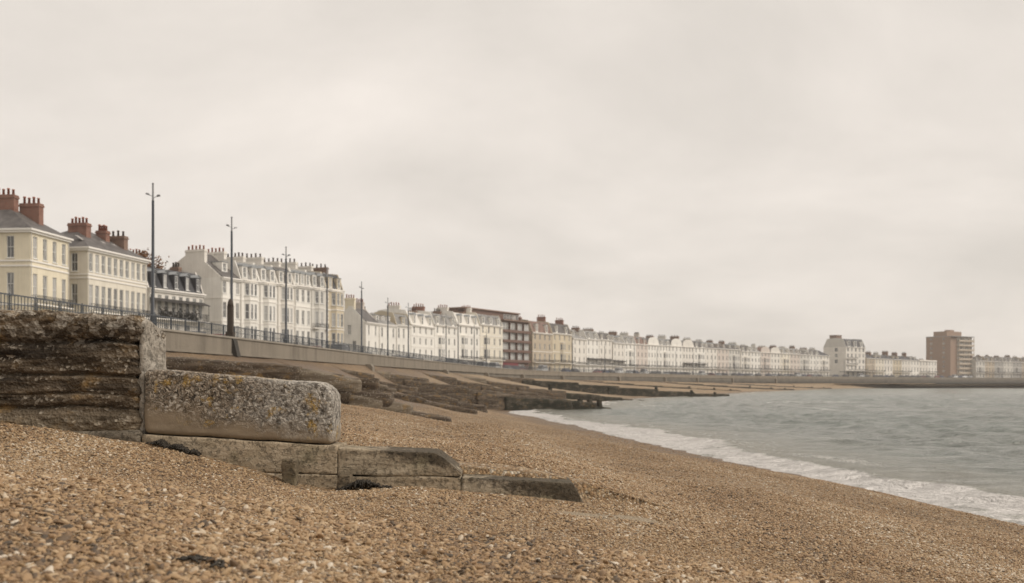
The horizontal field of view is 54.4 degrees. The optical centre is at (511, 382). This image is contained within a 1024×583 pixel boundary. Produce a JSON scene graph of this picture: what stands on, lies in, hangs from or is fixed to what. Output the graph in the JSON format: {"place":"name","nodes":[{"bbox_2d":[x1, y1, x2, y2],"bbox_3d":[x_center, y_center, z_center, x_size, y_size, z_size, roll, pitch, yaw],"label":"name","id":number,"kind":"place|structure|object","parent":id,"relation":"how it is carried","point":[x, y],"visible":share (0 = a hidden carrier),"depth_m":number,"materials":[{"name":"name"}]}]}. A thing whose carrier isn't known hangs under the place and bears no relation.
{"place":"outdoors","nodes":[
{"label":"outdoors","id":0,"kind":"place"},
{"bbox_2d":[0,307,1023,582],"bbox_3d":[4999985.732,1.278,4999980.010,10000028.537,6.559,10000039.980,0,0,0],"label":"beach","id":1,"kind":"structure","parent":0,"point":[586,490],"depth_m":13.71,"materials":[{"name":"brown gravel"}]},
{"bbox_2d":[146,439,170,445],"bbox_3d":[-4.109,0.721,11.632,0.341,0.117,0.300,0,0,-19],"label":"seaweed","id":2,"kind":"object","parent":1,"relation":"on","point":[161,442],"visible":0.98,"depth_m":11.57,"materials":[{"name":"black plant"}]},
{"bbox_2d":[163,443,195,454],"bbox_3d":[-3.873,0.779,11.605,0.371,0.135,0.275,0,0,-24],"label":"seaweed","id":3,"kind":"object","parent":1,"relation":"on","point":[179,447],"visible":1,"depth_m":11.54,"materials":[{"name":"black plant"}]},
{"bbox_2d":[184,448,201,456],"bbox_3d":[-3.707,0.816,11.585,0.191,0.087,0.263,0,0,0],"label":"seaweed","id":4,"kind":"object","parent":1,"relation":"on","point":[196,452],"visible":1,"depth_m":11.55,"materials":[{"name":"black plant"}]},
{"bbox_2d":[175,554,214,562],"bbox_3d":[-1.821,1.010,5.731,0.190,0.038,0.161,0,0,18],"label":"seaweed","id":5,"kind":"object","parent":1,"relation":"on","point":[196,557],"visible":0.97,"depth_m":5.70,"materials":[{"name":"black plant"}]},
{"bbox_2d":[205,558,229,568],"bbox_3d":[-1.677,1.030,5.647,0.126,0.040,0.170,0,0,-40],"label":"seaweed","id":6,"kind":"object","parent":1,"relation":"on","point":[220,564],"visible":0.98,"depth_m":5.62,"materials":[{"name":"black plant"}]},
{"bbox_2d":[0,310,582,502],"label":"concrete groyne","id":7,"kind":"object","parent":1,"relation":"on","point":[110,376],"visible":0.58,"depth_m":11.79,"materials":[{"name":"grey concrete"}]},
{"bbox_2d":[166,357,451,421],"bbox_3d":[-11.998,0.475,42.003,18.914,3.962,1.194,0,0,0],"label":"concrete groyne","id":8,"kind":"object","parent":1,"relation":"on","point":[364,392],"visible":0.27,"depth_m":41.54,"materials":[{"name":"concrete"}]},
{"bbox_2d":[335,479,392,489],"bbox_3d":[-1.696,1.177,11.491,0.676,0.126,0.377,0,0,0],"label":"seaweed","id":9,"kind":"object","parent":1,"relation":"on","point":[362,483],"visible":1,"depth_m":11.43,"materials":[{"name":"black plant"}]},
{"bbox_2d":[335,374,477,414],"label":"concrete groyne","id":10,"kind":"object","parent":1,"relation":"on","point":[400,396],"visible":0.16,"depth_m":73.49,"materials":[{"name":"concrete"}]},
{"bbox_2d":[340,369,487,412],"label":"concrete groyne","id":11,"kind":"object","parent":1,"relation":"on","point":[409,390],"visible":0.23,"depth_m":89.74,"materials":[{"name":"concrete"}]},
{"bbox_2d":[375,371,610,410],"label":"concrete groyne","id":12,"kind":"object","parent":1,"relation":"on","point":[494,400],"visible":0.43,"depth_m":110.39,"materials":[{"name":"concrete"}]},
{"bbox_2d":[423,373,563,398],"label":"concrete groyne","id":13,"kind":"object","parent":1,"relation":"on","point":[455,381],"visible":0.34,"depth_m":132.72,"materials":[{"name":"concrete"}]},
{"bbox_2d":[0,309,1023,387],"bbox_3d":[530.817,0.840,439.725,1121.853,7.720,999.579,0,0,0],"label":"sea wall","id":14,"kind":"structure","parent":1,"relation":"on","point":[191,342],"depth_m":145.12,"materials":[{"name":"concrete"}]},
{"bbox_2d":[225,299,235,336],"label":"stone pillar","id":15,"kind":"structure","parent":14,"relation":"on","point":[230,320],"depth_m":65.86,"materials":[{"name":"stone"}]},
{"bbox_2d":[461,376,643,400],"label":"concrete groyne","id":16,"kind":"object","parent":1,"relation":"on","point":[549,392],"visible":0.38,"depth_m":162.81,"materials":[{"name":"concrete"}]},
{"bbox_2d":[489,376,729,396],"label":"concrete groyne","id":17,"kind":"object","parent":1,"relation":"on","point":[599,389],"visible":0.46,"depth_m":206.94,"materials":[{"name":"concrete"}]},
{"bbox_2d":[574,380,740,390],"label":"concrete groyne","id":18,"kind":"object","parent":1,"relation":"on","point":[688,387],"visible":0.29,"depth_m":302.44,"materials":[{"name":"concrete"}]},
{"bbox_2d":[649,381,793,389],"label":"concrete groyne","id":19,"kind":"object","parent":1,"relation":"on","point":[749,387],"visible":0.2,"depth_m":367.73,"materials":[{"name":"concrete"}]},
{"bbox_2d":[708,382,831,388],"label":"concrete groyne","id":20,"kind":"object","parent":1,"relation":"on","point":[775,386],"visible":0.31,"depth_m":444.44,"materials":[{"name":"concrete"}]},
{"bbox_2d":[0,0,1023,359],"label":"sky","id":21,"kind":"structure","parent":0,"point":[796,173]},
{"bbox_2d":[508,387,1023,524],"bbox_3d":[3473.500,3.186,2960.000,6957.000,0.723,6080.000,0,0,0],"label":"sea","id":22,"kind":"structure","parent":0,"point":[959,448],"depth_m":60.52,"materials":[{"name":"liquid"}]},
{"label":"pavement","id":23,"kind":"structure","parent":0,"visible":0},
{"bbox_2d":[430,304,481,364],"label":"terraced house","id":24,"kind":"structure","parent":23,"relation":"on","point":[468,323],"depth_m":289.01,"materials":[{"name":"white paint"}]},
{"bbox_2d":[462,305,504,364],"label":"terraced house","id":25,"kind":"structure","parent":23,"relation":"on","point":[492,325],"depth_m":303.81,"materials":[{"name":"beige paint"}]},
{"bbox_2d":[449,307,531,369],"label":"apartment block","id":26,"kind":"structure","parent":23,"relation":"on","point":[516,341],"depth_m":318.62,"materials":[{"name":"paint"}]},
{"bbox_2d":[823,335,869,376],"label":"corner block","id":27,"kind":"structure","parent":23,"relation":"on","point":[839,349],"depth_m":597.72,"materials":[{"name":"white paint"}]},
{"label":"promenade","id":28,"kind":"structure","parent":0,"visible":0},
{"bbox_2d":[145,183,159,322],"bbox_3d":[-21.638,-7.506,60.000,0.860,9.092,0.480,0,0,0],"label":"street lamp","id":29,"kind":"object","parent":28,"relation":"on","point":[152,279],"visible":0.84,"depth_m":59.93,"materials":[{"name":"grey metal"}]},
{"bbox_2d":[226,216,236,299],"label":"street lamp","id":30,"kind":"object","parent":28,"relation":"on","point":[231,280],"visible":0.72,"depth_m":72.45,"materials":[{"name":"grey metal"}]},
{"bbox_2d":[282,247,289,342],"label":"street lamp","id":31,"kind":"object","parent":28,"relation":"on","point":[286,291],"visible":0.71,"depth_m":88.43,"materials":[{"name":"grey metal"}]},
{"bbox_2d":[323,267,330,347],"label":"street lamp","id":32,"kind":"object","parent":28,"relation":"on","point":[327,306],"visible":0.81,"depth_m":103.93,"materials":[{"name":"grey metal"}]},
{"bbox_2d":[359,281,363,352],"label":"street lamp","id":33,"kind":"object","parent":28,"relation":"on","point":[361,317],"visible":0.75,"depth_m":118.92,"materials":[{"name":"grey metal"}]},
{"bbox_2d":[385,298,389,355],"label":"street lamp","id":34,"kind":"object","parent":28,"relation":"on","point":[387,328],"visible":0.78,"depth_m":139.93,"materials":[{"name":"grey metal"}]},
{"bbox_2d":[0,292,1019,377],"bbox_3d":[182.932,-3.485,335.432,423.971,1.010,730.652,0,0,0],"label":"promenade railing","id":35,"kind":"object","parent":28,"relation":"on","point":[280,337],"visible":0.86,"depth_m":79.55,"materials":[{"name":"metal"}]},
{"label":"ground","id":36,"kind":"structure","parent":0,"visible":0},
{"bbox_2d":[0,188,73,311],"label":"terraced house","id":37,"kind":"structure","parent":36,"relation":"on","point":[34,255],"depth_m":118.97,"materials":[{"name":"beige paint"}]},
{"bbox_2d":[5,272,13,295],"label":"window","id":38,"kind":"structure","parent":37,"relation":"in","point":[10,275],"depth_m":117.37,"materials":[{"name":"glass"}]},
{"bbox_2d":[7,236,13,257],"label":"window","id":39,"kind":"structure","parent":37,"relation":"in","point":[10,239],"depth_m":117.37,"materials":[{"name":"glass"}]},
{"bbox_2d":[33,274,38,300],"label":"window","id":40,"kind":"structure","parent":37,"relation":"in","point":[34,275],"depth_m":118.16,"materials":[{"name":"glass"}]},
{"bbox_2d":[33,236,38,259],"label":"window","id":41,"kind":"structure","parent":37,"relation":"in","point":[34,238],"depth_m":118.13,"materials":[{"name":"glass"}]},
{"bbox_2d":[43,276,47,302],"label":"window","id":42,"kind":"structure","parent":37,"relation":"in","point":[44,277],"depth_m":120.39,"materials":[{"name":"glass"}]},
{"bbox_2d":[43,239,47,261],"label":"window","id":43,"kind":"structure","parent":37,"relation":"in","point":[44,241],"depth_m":120.21,"materials":[{"name":"glass"}]},
{"bbox_2d":[52,242,57,263],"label":"window","id":44,"kind":"structure","parent":37,"relation":"in","point":[54,243],"depth_m":122.55,"materials":[{"name":"glass"}]},
{"bbox_2d":[53,278,57,303],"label":"window","id":45,"kind":"structure","parent":37,"relation":"in","point":[54,279],"depth_m":122.55,"materials":[{"name":"glass"}]},
{"bbox_2d":[62,279,65,304],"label":"window","id":46,"kind":"structure","parent":37,"relation":"in","point":[63,281],"depth_m":124.61,"materials":[{"name":"glass"}]},
{"bbox_2d":[62,244,66,265],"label":"window","id":47,"kind":"structure","parent":37,"relation":"in","point":[63,245],"depth_m":124.61,"materials":[{"name":"glass"}]},
{"bbox_2d":[61,217,150,318],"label":"terraced house","id":48,"kind":"structure","parent":36,"relation":"on","point":[106,270],"depth_m":133.40,"materials":[{"name":"beige paint"}]},
{"bbox_2d":[70,253,77,271],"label":"window","id":49,"kind":"structure","parent":48,"relation":"in","point":[74,255],"depth_m":129.00,"materials":[{"name":"glass"}]},
{"bbox_2d":[72,284,76,302],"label":"window","id":50,"kind":"structure","parent":48,"relation":"in","point":[74,286],"depth_m":129.00,"materials":[{"name":"glass"}]},
{"bbox_2d":[89,285,93,308],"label":"window","id":51,"kind":"structure","parent":48,"relation":"in","point":[90,286],"depth_m":129.38,"materials":[{"name":"glass"}]},
{"bbox_2d":[95,286,98,309],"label":"window","id":52,"kind":"structure","parent":48,"relation":"in","point":[96,287],"depth_m":130.78,"materials":[{"name":"glass"}]},
{"bbox_2d":[95,254,99,273],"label":"window","id":53,"kind":"structure","parent":48,"relation":"in","point":[96,256],"depth_m":130.75,"materials":[{"name":"glass"}]},
{"bbox_2d":[102,287,104,310],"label":"window","id":54,"kind":"structure","parent":48,"relation":"in","point":[103,288],"depth_m":132.25,"materials":[{"name":"glass"}]},
{"bbox_2d":[101,256,106,274],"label":"window","id":55,"kind":"structure","parent":48,"relation":"in","point":[103,257],"depth_m":132.25,"materials":[{"name":"glass"}]},
{"bbox_2d":[114,289,116,311],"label":"window","id":56,"kind":"structure","parent":48,"relation":"in","point":[115,290],"depth_m":135.03,"materials":[{"name":"glass"}]},
{"bbox_2d":[126,291,128,313],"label":"window","id":57,"kind":"structure","parent":48,"relation":"in","point":[127,292],"depth_m":137.93,"materials":[{"name":"glass"}]},
{"bbox_2d":[136,248,167,268],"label":"tree","id":58,"kind":"object","parent":36,"relation":"on","point":[144,253],"visible":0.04,"depth_m":168.44,"materials":[{"name":"brown plant"}]},
{"bbox_2d":[147,262,210,331],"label":"terraced house","id":59,"kind":"structure","parent":36,"relation":"on","point":[179,293],"depth_m":152.43,"materials":[{"name":"white paint"}]},
{"bbox_2d":[168,245,242,336],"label":"terraced house","id":60,"kind":"structure","parent":36,"relation":"on","point":[211,270],"depth_m":171.51,"materials":[{"name":"white paint"}]},
{"bbox_2d":[207,247,261,339],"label":"terraced house","id":61,"kind":"structure","parent":36,"relation":"on","point":[250,295],"depth_m":176.17,"materials":[{"name":"white paint"}]},
{"bbox_2d":[227,252,279,340],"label":"terraced house","id":62,"kind":"structure","parent":36,"relation":"on","point":[269,284],"depth_m":180.94,"materials":[{"name":"white paint"}]},
{"bbox_2d":[246,253,296,343],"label":"terraced house","id":63,"kind":"structure","parent":36,"relation":"on","point":[280,275],"depth_m":185.96,"materials":[{"name":"white paint"}]},
{"bbox_2d":[264,258,313,345],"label":"terraced house","id":64,"kind":"structure","parent":36,"relation":"on","point":[303,305],"depth_m":191.35,"materials":[{"name":"white paint"}]},
{"bbox_2d":[281,258,328,347],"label":"terraced house","id":65,"kind":"structure","parent":36,"relation":"on","point":[317,283],"depth_m":195.34,"materials":[{"name":"grey paint"}]},
{"bbox_2d":[298,262,345,346],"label":"terraced house","id":66,"kind":"structure","parent":36,"relation":"on","point":[336,291],"depth_m":200.54,"materials":[{"name":"white paint"}]},
{"bbox_2d":[344,294,380,354],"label":"terraced house","id":67,"kind":"structure","parent":36,"relation":"on","point":[352,326],"depth_m":229.19,"materials":[{"name":"white paint"}]},
{"bbox_2d":[364,306,397,355],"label":"terraced house","id":68,"kind":"structure","parent":36,"relation":"on","point":[381,320],"depth_m":240.25,"materials":[{"name":"white paint"}]},
{"bbox_2d":[374,311,411,356],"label":"terraced house","id":69,"kind":"structure","parent":36,"relation":"on","point":[400,320],"depth_m":247.88,"materials":[{"name":"white paint"}]},
{"bbox_2d":[377,302,435,360],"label":"terraced house","id":70,"kind":"structure","parent":36,"relation":"on","point":[422,334],"depth_m":259.10,"materials":[{"name":"white paint"}]},
{"bbox_2d":[412,303,457,360],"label":"terraced house","id":71,"kind":"structure","parent":36,"relation":"on","point":[438,319],"depth_m":273.97,"materials":[{"name":"white paint"}]},
{"bbox_2d":[519,316,554,370],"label":"terraced house","id":72,"kind":"structure","parent":36,"relation":"on","point":[540,339],"depth_m":337.38,"materials":[{"name":"beige paint"}]},
{"bbox_2d":[536,314,573,370],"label":"terraced house","id":73,"kind":"structure","parent":36,"relation":"on","point":[561,344],"depth_m":351.24,"materials":[{"name":"yellow paint"}]},
{"bbox_2d":[570,329,587,371],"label":"terraced house","id":74,"kind":"structure","parent":36,"relation":"on","point":[579,349],"depth_m":367.31,"materials":[{"name":"white paint"}]},
{"bbox_2d":[570,326,601,371],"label":"terraced house","id":75,"kind":"structure","parent":36,"relation":"on","point":[592,350],"depth_m":377.66,"materials":[{"name":"white paint"}]},
{"bbox_2d":[582,328,614,369],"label":"terraced house","id":76,"kind":"structure","parent":36,"relation":"on","point":[605,340],"depth_m":392.52,"materials":[{"name":"white paint"}]},
{"bbox_2d":[599,331,626,372],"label":"terraced house","id":77,"kind":"structure","parent":36,"relation":"on","point":[618,352],"depth_m":405.31,"materials":[{"name":"white paint"}]},
{"bbox_2d":[608,331,637,372],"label":"terraced house","id":78,"kind":"structure","parent":36,"relation":"on","point":[630,344],"depth_m":416.36,"materials":[{"name":"white paint"}]},
{"bbox_2d":[619,332,649,370],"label":"terraced house","id":79,"kind":"structure","parent":36,"relation":"on","point":[641,353],"depth_m":429.43,"materials":[{"name":"beige paint"}]},
{"bbox_2d":[634,332,660,372],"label":"terraced house","id":80,"kind":"structure","parent":36,"relation":"on","point":[653,351],"depth_m":440.60,"materials":[{"name":"white paint"}]},
{"bbox_2d":[646,335,672,373],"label":"terraced house","id":81,"kind":"structure","parent":36,"relation":"on","point":[665,354],"depth_m":450.71,"materials":[{"name":"white paint"}]},
{"bbox_2d":[658,334,683,371],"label":"terraced house","id":82,"kind":"structure","parent":36,"relation":"on","point":[676,346],"depth_m":461.77,"materials":[{"name":"white paint"}]},
{"bbox_2d":[670,335,695,373],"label":"terraced house","id":83,"kind":"structure","parent":36,"relation":"on","point":[687,353],"depth_m":470.84,"materials":[{"name":"white paint"}]},
{"bbox_2d":[681,337,707,373],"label":"terraced house","id":84,"kind":"structure","parent":36,"relation":"on","point":[700,364],"depth_m":480.39,"materials":[{"name":"white paint"}]},
{"bbox_2d":[695,339,718,374],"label":"terraced house","id":85,"kind":"structure","parent":36,"relation":"on","point":[711,349],"depth_m":490.51,"materials":[{"name":"white paint"}]},
{"bbox_2d":[706,340,728,374],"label":"terraced house","id":86,"kind":"structure","parent":36,"relation":"on","point":[722,357],"depth_m":498.84,"materials":[{"name":"white paint"}]},
{"bbox_2d":[718,340,741,374],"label":"terraced house","id":87,"kind":"structure","parent":36,"relation":"on","point":[734,359],"depth_m":507.13,"materials":[{"name":"grey paint"}]},
{"bbox_2d":[728,342,751,373],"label":"terraced house","id":88,"kind":"structure","parent":36,"relation":"on","point":[745,358],"depth_m":515.43,"materials":[{"name":"white paint"}]},
{"bbox_2d":[741,344,761,373],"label":"terraced house","id":89,"kind":"structure","parent":36,"relation":"on","point":[755,358],"depth_m":523.59,"materials":[{"name":"white paint"}]},
{"bbox_2d":[751,344,771,375],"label":"terraced house","id":90,"kind":"structure","parent":36,"relation":"on","point":[765,360],"depth_m":530.71,"materials":[{"name":"white paint"}]},
{"bbox_2d":[758,345,781,374],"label":"terraced house","id":91,"kind":"structure","parent":36,"relation":"on","point":[775,353],"depth_m":538.57,"materials":[{"name":"white paint"}]},
{"bbox_2d":[769,345,791,374],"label":"terraced house","id":92,"kind":"structure","parent":36,"relation":"on","point":[785,361],"depth_m":545.21,"materials":[{"name":"beige paint"}]},
{"bbox_2d":[778,346,800,373],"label":"terraced house","id":93,"kind":"structure","parent":36,"relation":"on","point":[795,354],"depth_m":553.84,"materials":[{"name":"beige paint"}]},
{"bbox_2d":[789,345,809,374],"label":"terraced house","id":94,"kind":"structure","parent":36,"relation":"on","point":[804,362],"depth_m":560.52,"materials":[{"name":"grey paint"}]},
{"bbox_2d":[798,347,820,374],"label":"terraced house","id":95,"kind":"structure","parent":36,"relation":"on","point":[814,363],"depth_m":568.53,"materials":[{"name":"white paint"}]},
{"bbox_2d":[809,347,830,376],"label":"terraced house","id":96,"kind":"structure","parent":36,"relation":"on","point":[824,363],"depth_m":574.79,"materials":[{"name":"white paint"}]},
{"bbox_2d":[865,354,875,376],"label":"terraced house","id":97,"kind":"structure","parent":36,"relation":"on","point":[869,363],"depth_m":610.48,"materials":[{"name":"beige paint"}]},
{"bbox_2d":[865,351,884,375],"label":"terraced house","id":98,"kind":"structure","parent":36,"relation":"on","point":[879,365],"depth_m":617.59,"materials":[{"name":"beige paint"}]},
{"bbox_2d":[873,352,892,374],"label":"terraced house","id":99,"kind":"structure","parent":36,"relation":"on","point":[888,365],"depth_m":624.69,"materials":[{"name":"white paint"}]},
{"bbox_2d":[882,350,902,376],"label":"terraced house","id":100,"kind":"structure","parent":36,"relation":"on","point":[897,367],"depth_m":630.82,"materials":[{"name":"yellow paint"}]},
{"bbox_2d":[891,352,911,375],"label":"terraced house","id":101,"kind":"structure","parent":36,"relation":"on","point":[905,365],"depth_m":637.86,"materials":[{"name":"white paint"}]},
{"bbox_2d":[902,352,919,375],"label":"terraced house","id":102,"kind":"structure","parent":36,"relation":"on","point":[914,365],"depth_m":644.48,"materials":[{"name":"white paint"}]},
{"bbox_2d":[919,360,928,375],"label":"terraced house","id":103,"kind":"structure","parent":36,"relation":"on","point":[923,367],"depth_m":650.86,"materials":[{"name":"white paint"}]},
{"bbox_2d":[919,358,937,376],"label":"terraced house","id":104,"kind":"structure","parent":36,"relation":"on","point":[932,368],"depth_m":657.80,"materials":[{"name":"white paint"}]},
{"bbox_2d":[926,330,974,377],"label":"tower block","id":105,"kind":"structure","parent":36,"relation":"on","point":[950,351],"depth_m":685.48,"materials":[{"name":"brick"}]},
{"bbox_2d":[970,356,984,377],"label":"terraced house","id":106,"kind":"structure","parent":36,"relation":"on","point":[977,366],"depth_m":691.17,"materials":[{"name":"grey paint"}]},
{"bbox_2d":[975,355,994,377],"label":"terraced house","id":107,"kind":"structure","parent":36,"relation":"on","point":[989,366],"depth_m":698.13,"materials":[{"name":"beige paint"}]},
{"bbox_2d":[985,355,1004,377],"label":"terraced house","id":108,"kind":"structure","parent":36,"relation":"on","point":[999,368],"depth_m":703.64,"materials":[{"name":"grey paint"}]},
{"bbox_2d":[993,355,1012,377],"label":"terraced house","id":109,"kind":"structure","parent":36,"relation":"on","point":[1008,366],"depth_m":711.37,"materials":[{"name":"grey paint"}]},
{"bbox_2d":[1005,355,1022,377],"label":"terraced house","id":110,"kind":"structure","parent":36,"relation":"on","point":[1017,367],"depth_m":716.75,"materials":[{"name":"grey paint"}]},
{"bbox_2d":[1012,356,1023,377],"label":"terraced house","id":111,"kind":"structure","parent":36,"relation":"on","point":[1021,360],"depth_m":721.11,"materials":[{"name":"beige paint"}]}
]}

